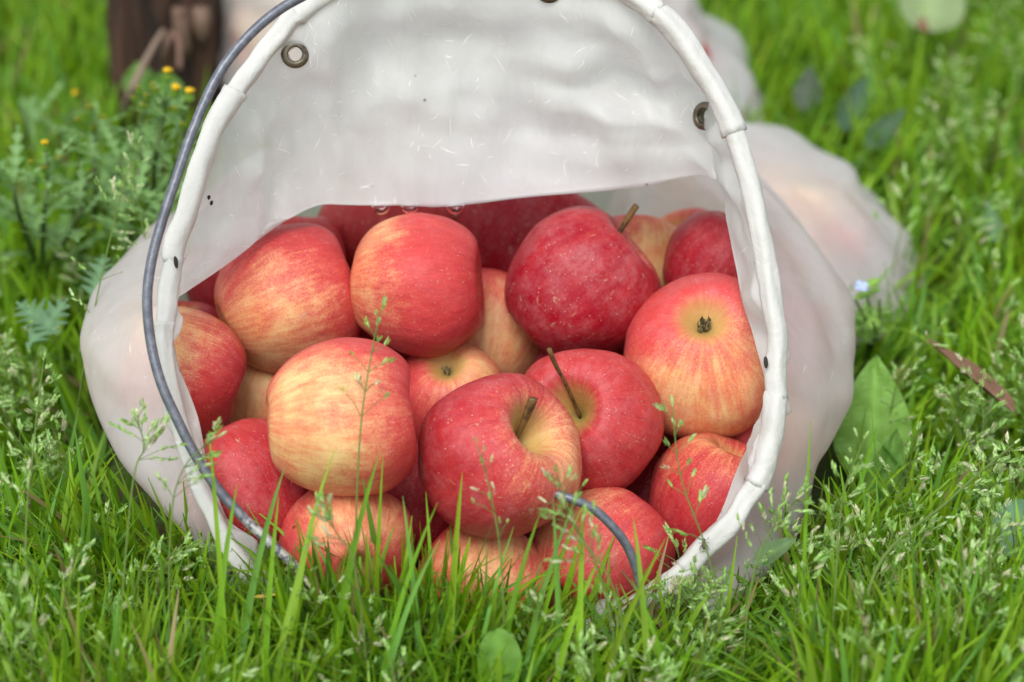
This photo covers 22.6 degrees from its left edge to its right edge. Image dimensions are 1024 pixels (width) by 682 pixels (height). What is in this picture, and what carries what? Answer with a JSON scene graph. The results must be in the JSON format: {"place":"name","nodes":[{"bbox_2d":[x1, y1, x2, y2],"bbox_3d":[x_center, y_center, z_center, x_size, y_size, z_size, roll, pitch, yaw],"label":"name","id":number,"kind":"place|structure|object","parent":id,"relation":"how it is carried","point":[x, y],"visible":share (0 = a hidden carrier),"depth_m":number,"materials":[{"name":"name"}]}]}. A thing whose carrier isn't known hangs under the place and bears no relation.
{"place":"outdoors","nodes":[
{"label":"outdoors","id":0,"kind":"place"},
{"bbox_2d":[0,0,1023,681],"bbox_3d":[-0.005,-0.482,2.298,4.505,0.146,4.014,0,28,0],"label":"grass","id":1,"kind":"structure","parent":0,"point":[446,630],"depth_m":1.24,"materials":[{"name":"green plant"}]},
{"bbox_2d":[1,351,61,681],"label":"grass seed head","id":2,"kind":"object","parent":1,"relation":"on","point":[37,400],"depth_m":1.17},
{"bbox_2d":[13,298,56,330],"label":"broad leaf","id":3,"kind":"object","parent":1,"relation":"on","point":[26,310],"visible":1,"depth_m":1.37,"materials":[{"name":"green plant"}]},
{"bbox_2d":[0,76,89,158],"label":"groundsel plant","id":4,"kind":"object","parent":1,"relation":"on","point":[28,113],"visible":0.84,"depth_m":1.66,"materials":[{"name":"green plant"}]},
{"bbox_2d":[25,298,69,347],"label":"broad leaf","id":5,"kind":"object","parent":1,"relation":"on","point":[50,320],"visible":1,"depth_m":1.36,"materials":[{"name":"green plant"}]},
{"bbox_2d":[0,125,109,274],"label":"groundsel plant","id":6,"kind":"object","parent":1,"relation":"on","point":[35,223],"visible":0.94,"depth_m":1.44,"materials":[{"name":"green plant"}]},
{"bbox_2d":[82,168,92,191],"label":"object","id":7,"kind":"object","parent":1,"relation":"on","point":[88,180],"visible":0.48,"depth_m":1.55,"materials":[{"name":"green plant"}]},
{"bbox_2d":[80,254,111,297],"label":"broad leaf","id":8,"kind":"object","parent":1,"relation":"on","point":[97,269],"visible":0.68,"depth_m":1.39,"materials":[{"name":"green plant"}]},
{"bbox_2d":[22,98,172,231],"bbox_3d":[-0.255,-0.094,1.565,0.083,0.144,0.170,-8,29,-14],"label":"groundsel plant","id":9,"kind":"object","parent":1,"relation":"on","point":[107,159],"visible":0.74,"depth_m":1.51,"materials":[{"name":"green plant"}]},
{"bbox_2d":[69,130,150,452],"bbox_3d":[-0.204,-0.008,1.351,0.049,0.190,0.105,12,30,22],"label":"grass seed head","id":10,"kind":"object","parent":1,"relation":"on","point":[128,175],"depth_m":1.34},
{"bbox_2d":[67,143,182,262],"bbox_3d":[-0.226,-0.068,1.508,0.078,0.152,0.213,-4,28,-8],"label":"groundsel plant","id":11,"kind":"object","parent":1,"relation":"on","point":[155,203],"visible":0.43,"depth_m":1.43,"materials":[{"name":"green plant"}]},
{"bbox_2d":[109,157,149,266],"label":"grass seed head","id":12,"kind":"object","parent":1,"relation":"on","point":[126,199],"depth_m":1.37},
{"bbox_2d":[122,61,154,96],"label":"broad leaf","id":13,"kind":"object","parent":1,"relation":"on","point":[148,75],"visible":0.59,"depth_m":1.69,"materials":[{"name":"green plant"}]},
{"bbox_2d":[118,28,165,127],"bbox_3d":[-0.250,-0.163,1.732,0.034,0.110,0.140,-7,29,-12],"label":"dry stalk","id":14,"kind":"object","parent":1,"relation":"on","point":[134,83],"visible":0.79,"depth_m":1.68,"materials":[{"name":"brown plant"}]},
{"bbox_2d":[108,397,188,645],"bbox_3d":[-0.165,0.111,1.164,0.037,0.156,0.088,0,28,0],"label":"grass seed head","id":15,"kind":"object","parent":1,"relation":"on","point":[153,439],"depth_m":1.16},
{"bbox_2d":[94,67,203,217],"bbox_3d":[-0.212,-0.102,1.540,0.076,0.181,0.255,-6,29,-10],"label":"groundsel plant","id":16,"kind":"object","parent":1,"relation":"on","point":[158,146],"visible":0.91,"depth_m":1.45,"materials":[{"name":"green plant"}]},
{"bbox_2d":[106,0,223,144],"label":"wooden post","id":17,"kind":"object","parent":1,"relation":"on","point":[134,27],"visible":0.48,"depth_m":1.75,"materials":[{"name":"brown wood"}]},
{"bbox_2d":[145,71,184,103],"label":"broad leaf","id":18,"kind":"object","parent":1,"relation":"on","point":[158,78],"visible":0.39,"depth_m":1.68,"materials":[{"name":"green plant"}]},
{"bbox_2d":[161,30,182,71],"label":"dry stalk","id":19,"kind":"object","parent":1,"relation":"on","point":[169,36],"visible":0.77,"depth_m":1.71,"materials":[{"name":"brown plant"}]},
{"bbox_2d":[155,417,226,641],"bbox_3d":[-0.144,0.113,1.161,0.033,0.154,0.065,0,28,0],"label":"grass seed head","id":20,"kind":"object","parent":1,"relation":"on","point":[210,436],"depth_m":1.15},
{"bbox_2d":[255,593,274,597],"bbox_3d":[-0.111,0.116,1.172,0.013,0.001,0.005,0,28,0],"label":"yellow blade","id":21,"kind":"object","parent":1,"relation":"on","point":[260,596],"visible":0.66,"depth_m":1.17,"materials":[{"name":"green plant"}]},
{"bbox_2d":[301,490,367,677],"bbox_3d":[-0.076,0.133,1.142,0.016,0.137,0.055,-19,33,-31],"label":"grass seed head","id":22,"kind":"object","parent":1,"relation":"on","point":[328,515],"depth_m":1.13},
{"bbox_2d":[338,294,395,623],"bbox_3d":[-0.069,0.086,1.171,0.024,0.193,0.108,5,28,9],"label":"grass seed head","id":23,"kind":"object","parent":1,"relation":"on","point":[384,300],"depth_m":1.16},
{"bbox_2d":[80,0,855,649],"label":"apple bag","id":24,"kind":"object","parent":1,"relation":"on","point":[428,102],"visible":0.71,"depth_m":1.27,"materials":[{"name":"fabric"}]},
{"bbox_2d":[178,300,218,318],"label":"apple","id":25,"kind":"object","parent":24,"relation":"in","point":[207,308],"visible":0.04,"depth_m":1.36,"materials":[{"name":"red food"}]},
{"bbox_2d":[186,269,220,308],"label":"apple","id":26,"kind":"object","parent":24,"relation":"in","point":[202,292],"visible":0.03,"depth_m":1.40,"materials":[{"name":"red food"}]},
{"bbox_2d":[174,306,246,438],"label":"apple","id":27,"kind":"object","parent":24,"relation":"in","point":[211,355],"visible":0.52,"depth_m":1.26,"materials":[{"name":"red food"}]},
{"bbox_2d":[230,364,274,423],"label":"apple","id":28,"kind":"object","parent":24,"relation":"in","point":[250,400],"visible":0.11,"depth_m":1.31,"materials":[{"name":"food"}]},
{"bbox_2d":[203,418,308,559],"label":"apple","id":29,"kind":"object","parent":24,"relation":"in","point":[245,464],"visible":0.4,"depth_m":1.22,"materials":[{"name":"red food"}]},
{"bbox_2d":[214,223,361,373],"bbox_3d":[-0.117,-0.021,1.318,0.071,0.078,0.078,-22,30,-15],"label":"apple","id":30,"kind":"object","parent":24,"relation":"in","point":[282,295],"visible":0.81,"depth_m":1.29,"materials":[{"name":"red food"}]},
{"bbox_2d":[280,216,345,257],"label":"apple","id":31,"kind":"object","parent":24,"relation":"in","point":[327,223],"visible":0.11,"depth_m":1.36,"materials":[{"name":"red food"}]},
{"bbox_2d":[266,337,416,495],"bbox_3d":[-0.081,0.036,1.207,0.070,0.076,0.078,-3,20,-6],"label":"apple","id":32,"kind":"object","parent":24,"relation":"in","point":[313,417],"visible":0.98,"depth_m":1.18,"materials":[{"name":"food"}]},
{"bbox_2d":[279,490,412,601],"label":"apple","id":33,"kind":"object","parent":24,"relation":"in","point":[392,511],"visible":0.41,"depth_m":1.21,"materials":[{"name":"red food"}]},
{"bbox_2d":[371,204,389,214],"bbox_3d":[-0.067,-0.068,1.305,0.010,0.006,0.005,0,28,0],"label":"water drop","id":34,"kind":"object","parent":24,"relation":"hanging from","point":[380,209],"visible":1,"depth_m":1.30,"materials":[{"name":"liquid"}]},
{"bbox_2d":[358,329,410,359],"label":"apple","id":35,"kind":"object","parent":24,"relation":"in","point":[364,334],"visible":0.02,"depth_m":1.33,"materials":[{"name":"red food"}]},
{"bbox_2d":[317,204,454,269],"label":"apple","id":36,"kind":"object","parent":24,"relation":"in","point":[354,224],"visible":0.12,"depth_m":1.38,"materials":[{"name":"red food"}]},
{"bbox_2d":[401,204,418,213],"bbox_3d":[-0.052,-0.068,1.305,0.009,0.006,0.005,0,28,0],"label":"water drop","id":37,"kind":"object","parent":24,"relation":"hanging from","point":[409,208],"visible":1,"depth_m":1.30,"materials":[{"name":"liquid"}]},
{"bbox_2d":[350,213,483,357],"bbox_3d":[-0.048,-0.028,1.308,0.066,0.074,0.074,-1,18,3],"label":"apple","id":38,"kind":"object","parent":24,"relation":"in","point":[422,272],"visible":0.99,"depth_m":1.28,"materials":[{"name":"red food"}]},
{"bbox_2d":[386,458,448,568],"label":"apple","id":39,"kind":"object","parent":24,"relation":"in","point":[409,489],"visible":0.09,"depth_m":1.27,"materials":[{"name":"red food"}]},
{"bbox_2d":[406,343,500,442],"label":"apple","id":40,"kind":"object","parent":24,"relation":"in","point":[434,380],"visible":0.45,"depth_m":1.30,"materials":[{"name":"red food"}]},
{"bbox_2d":[446,205,463,213],"bbox_3d":[-0.029,-0.068,1.305,0.009,0.006,0.005,0,28,0],"label":"water drop","id":41,"kind":"object","parent":24,"relation":"hanging from","point":[455,209],"visible":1,"depth_m":1.30,"materials":[{"name":"liquid"}]},
{"bbox_2d":[417,526,549,615],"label":"apple","id":42,"kind":"object","parent":24,"relation":"in","point":[518,545],"visible":0.27,"depth_m":1.23,"materials":[{"name":"red food"}]},
{"bbox_2d":[418,373,581,538],"bbox_3d":[-0.006,0.055,1.222,0.081,0.077,0.078,-5,62,-43],"label":"apple","id":43,"kind":"object","parent":24,"relation":"in","point":[522,428],"visible":0.96,"depth_m":1.19,"materials":[{"name":"red food"}]},
{"bbox_2d":[465,268,540,374],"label":"apple","id":44,"kind":"object","parent":24,"relation":"in","point":[502,340],"visible":0.23,"depth_m":1.34,"materials":[{"name":"food"}]},
{"bbox_2d":[455,193,599,271],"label":"apple","id":45,"kind":"object","parent":24,"relation":"in","point":[500,230],"visible":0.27,"depth_m":1.37,"materials":[{"name":"red food"}]},
{"bbox_2d":[524,531,532,537],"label":"apple","id":46,"kind":"object","parent":24,"relation":"in","point":[528,534],"depth_m":1.28,"materials":[{"name":"red food"}]},
{"bbox_2d":[533,350,547,363],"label":"apple","id":47,"kind":"object","parent":24,"relation":"in","point":[542,354],"visible":0.01,"depth_m":1.35,"materials":[{"name":"red food"}]},
{"bbox_2d":[504,203,660,354],"bbox_3d":[0.041,-0.032,1.327,0.087,0.083,0.081,-41,22,6],"label":"apple","id":48,"kind":"object","parent":24,"relation":"in","point":[581,277],"visible":0.89,"depth_m":1.30,"materials":[{"name":"red food"}]},
{"bbox_2d":[532,487,675,622],"bbox_3d":[0.043,0.108,1.259,0.070,0.071,0.064,27,55,38],"label":"apple","id":49,"kind":"object","parent":24,"relation":"in","point":[621,508],"visible":0.35,"depth_m":1.23,"materials":[{"name":"red food"}]},
{"bbox_2d":[525,347,663,491],"bbox_3d":[0.035,0.039,1.267,0.076,0.076,0.089,20,-7,21],"label":"apple","id":50,"kind":"object","parent":49,"relation":"on","point":[607,399],"visible":0.66,"depth_m":1.25,"materials":[{"name":"red food"}]},
{"bbox_2d":[625,455,658,502],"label":"apple","id":51,"kind":"object","parent":24,"relation":"in","point":[639,486],"visible":0.05,"depth_m":1.31,"materials":[{"name":"red food"}]},
{"bbox_2d":[613,215,676,287],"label":"apple","id":52,"kind":"object","parent":24,"relation":"in","point":[650,236],"visible":0.28,"depth_m":1.37,"materials":[{"name":"yellow food"}]},
{"bbox_2d":[655,432,680,457],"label":"apple","id":53,"kind":"object","parent":24,"relation":"in","point":[662,448],"visible":0.01,"depth_m":1.33,"materials":[{"name":"red food"}]},
{"bbox_2d":[660,208,708,226],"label":"apple","id":54,"kind":"object","parent":24,"relation":"in","point":[677,218],"visible":0.04,"depth_m":1.44,"materials":[{"name":"food"}]},
{"bbox_2d":[624,272,764,437],"bbox_3d":[0.097,0.007,1.303,0.082,0.070,0.084,17,61,15],"label":"apple","id":55,"kind":"object","parent":24,"relation":"in","point":[690,346],"visible":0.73,"depth_m":1.27,"materials":[{"name":"red food"}]},
{"bbox_2d":[648,432,746,556],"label":"apple","id":56,"kind":"object","parent":24,"relation":"in","point":[715,460],"visible":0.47,"depth_m":1.26,"materials":[{"name":"red food"}]},
{"bbox_2d":[663,210,737,284],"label":"apple","id":57,"kind":"object","parent":24,"relation":"in","point":[699,242],"visible":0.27,"depth_m":1.33,"materials":[{"name":"red food"}]},
{"bbox_2d":[699,537,709,550],"bbox_3d":[0.091,0.096,1.208,0.005,0.006,0.005,0,28,0],"label":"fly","id":58,"kind":"object","parent":24,"relation":"on","point":[702,546],"visible":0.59,"depth_m":1.21},
{"bbox_2d":[731,425,753,444],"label":"apple","id":59,"kind":"object","parent":24,"relation":"in","point":[744,437],"visible":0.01,"depth_m":1.30,"materials":[{"name":"red food"}]},
{"bbox_2d":[470,436,509,628],"bbox_3d":[-0.010,0.121,1.151,0.018,0.150,0.055,0,28,0],"label":"grass seed head","id":60,"kind":"object","parent":1,"relation":"on","point":[489,496],"depth_m":1.14},
{"bbox_2d":[219,0,763,123],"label":"apple bag","id":61,"kind":"object","parent":1,"relation":"on","point":[723,42],"visible":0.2,"depth_m":1.78,"materials":[{"name":"fabric"}]},
{"bbox_2d":[703,43,709,57],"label":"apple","id":62,"kind":"object","parent":61,"relation":"in","point":[706,49],"visible":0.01,"depth_m":1.79,"materials":[{"name":"food"}]},
{"bbox_2d":[477,628,521,681],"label":"broad leaf","id":63,"kind":"object","parent":1,"relation":"on","point":[494,641],"visible":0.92,"depth_m":1.14,"materials":[{"name":"green plant"}]},
{"bbox_2d":[0,0,1023,681],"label":"grass seed","id":64,"kind":"object","parent":1,"relation":"on","point":[820,558],"depth_m":1.22,"materials":[{"name":"green plant"}]},
{"bbox_2d":[538,463,617,681],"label":"grass seed head","id":65,"kind":"object","parent":1,"relation":"on","point":[548,475],"depth_m":1.14},
{"bbox_2d":[538,491,630,681],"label":"grass seed head","id":66,"kind":"object","parent":1,"relation":"on","point":[561,498],"depth_m":1.13},
{"bbox_2d":[652,394,729,676],"bbox_3d":[0.082,0.106,1.174,0.025,0.154,0.071,-9,29,-16],"label":"grass seed head","id":67,"kind":"object","parent":1,"relation":"on","point":[704,491],"depth_m":1.17},
{"bbox_2d":[607,122,923,347],"bbox_3d":[0.157,-0.072,1.590,0.199,0.079,0.247,0,28,0],"label":"apple bag","id":68,"kind":"object","parent":1,"relation":"on","point":[832,202],"visible":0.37,"depth_m":1.56,"materials":[{"name":"fabric"}]},
{"bbox_2d":[753,538,795,565],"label":"broad leaf","id":69,"kind":"object","parent":1,"relation":"on","point":[781,546],"visible":0.94,"depth_m":1.19,"materials":[{"name":"green plant"}]},
{"bbox_2d":[736,472,815,681],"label":"grass seed head","id":70,"kind":"object","parent":1,"relation":"on","point":[800,493],"depth_m":1.17},
{"bbox_2d":[793,65,821,110],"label":"broad leaf","id":71,"kind":"object","parent":1,"relation":"on","point":[808,81],"visible":0.96,"depth_m":1.76,"materials":[{"name":"green plant"}]},
{"bbox_2d":[819,427,873,673],"bbox_3d":[0.146,0.116,1.171,0.019,0.139,0.078,9,29,17],"label":"grass seed head","id":72,"kind":"object","parent":1,"relation":"on","point":[857,489],"depth_m":1.16},
{"bbox_2d":[837,76,866,129],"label":"broad leaf","id":73,"kind":"object","parent":1,"relation":"on","point":[857,89],"visible":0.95,"depth_m":1.74,"materials":[{"name":"green plant"}]},
{"bbox_2d":[854,278,889,360],"bbox_3d":[0.201,-0.007,1.454,0.026,0.093,0.094,4,28,7],"label":"speedwell plant","id":74,"kind":"object","parent":1,"relation":"on","point":[868,323],"visible":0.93,"depth_m":1.43,"materials":[{"name":"green plant"}]},
{"bbox_2d":[833,355,912,478],"bbox_3d":[0.193,0.043,1.368,0.042,0.067,0.028,0,28,0],"label":"broad leaf","id":75,"kind":"object","parent":1,"relation":"on","point":[874,377],"visible":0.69,"depth_m":1.37,"materials":[{"name":"green plant"}]},
{"bbox_2d":[864,429,906,510],"bbox_3d":[0.195,0.070,1.337,0.022,0.045,0.011,-17,32,-28],"label":"broad leaf","id":76,"kind":"object","parent":1,"relation":"on","point":[891,444],"visible":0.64,"depth_m":1.34,"materials":[{"name":"green plant"}]},
{"bbox_2d":[865,108,905,148],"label":"broad leaf","id":77,"kind":"object","parent":1,"relation":"on","point":[888,122],"visible":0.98,"depth_m":1.72,"materials":[{"name":"green plant"}]},
{"bbox_2d":[918,17,928,33],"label":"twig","id":78,"kind":"object","parent":1,"relation":"on","point":[922,22],"visible":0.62,"depth_m":1.79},
{"bbox_2d":[899,0,965,31],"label":"broad leaf","id":79,"kind":"object","parent":1,"relation":"on","point":[941,15],"visible":1,"depth_m":1.81,"materials":[{"name":"green plant"}]},
{"bbox_2d":[861,438,1023,648],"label":"grass seed head","id":80,"kind":"object","parent":1,"relation":"on","point":[927,517],"depth_m":1.20},
{"bbox_2d":[923,482,996,505],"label":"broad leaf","id":81,"kind":"object","parent":1,"relation":"on","point":[955,499],"visible":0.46,"depth_m":1.29,"materials":[{"name":"green plant"}]},
{"bbox_2d":[925,337,1014,412],"bbox_3d":[0.242,0.017,1.354,0.013,0.009,0.079,-14,31,-24],"label":"dead leaf","id":82,"kind":"object","parent":1,"relation":"on","point":[992,388],"visible":0.96,"depth_m":1.35,"materials":[{"name":"brown plant"}]},
{"bbox_2d":[984,200,1002,242],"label":"broad leaf","id":83,"kind":"object","parent":1,"relation":"on","point":[993,214],"visible":0.92,"depth_m":1.53,"materials":[{"name":"green plant"}]},
{"bbox_2d":[993,499,1023,561],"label":"broad leaf","id":84,"kind":"object","parent":1,"relation":"on","point":[1011,508],"visible":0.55,"depth_m":1.25,"materials":[{"name":"green plant"}]}
]}

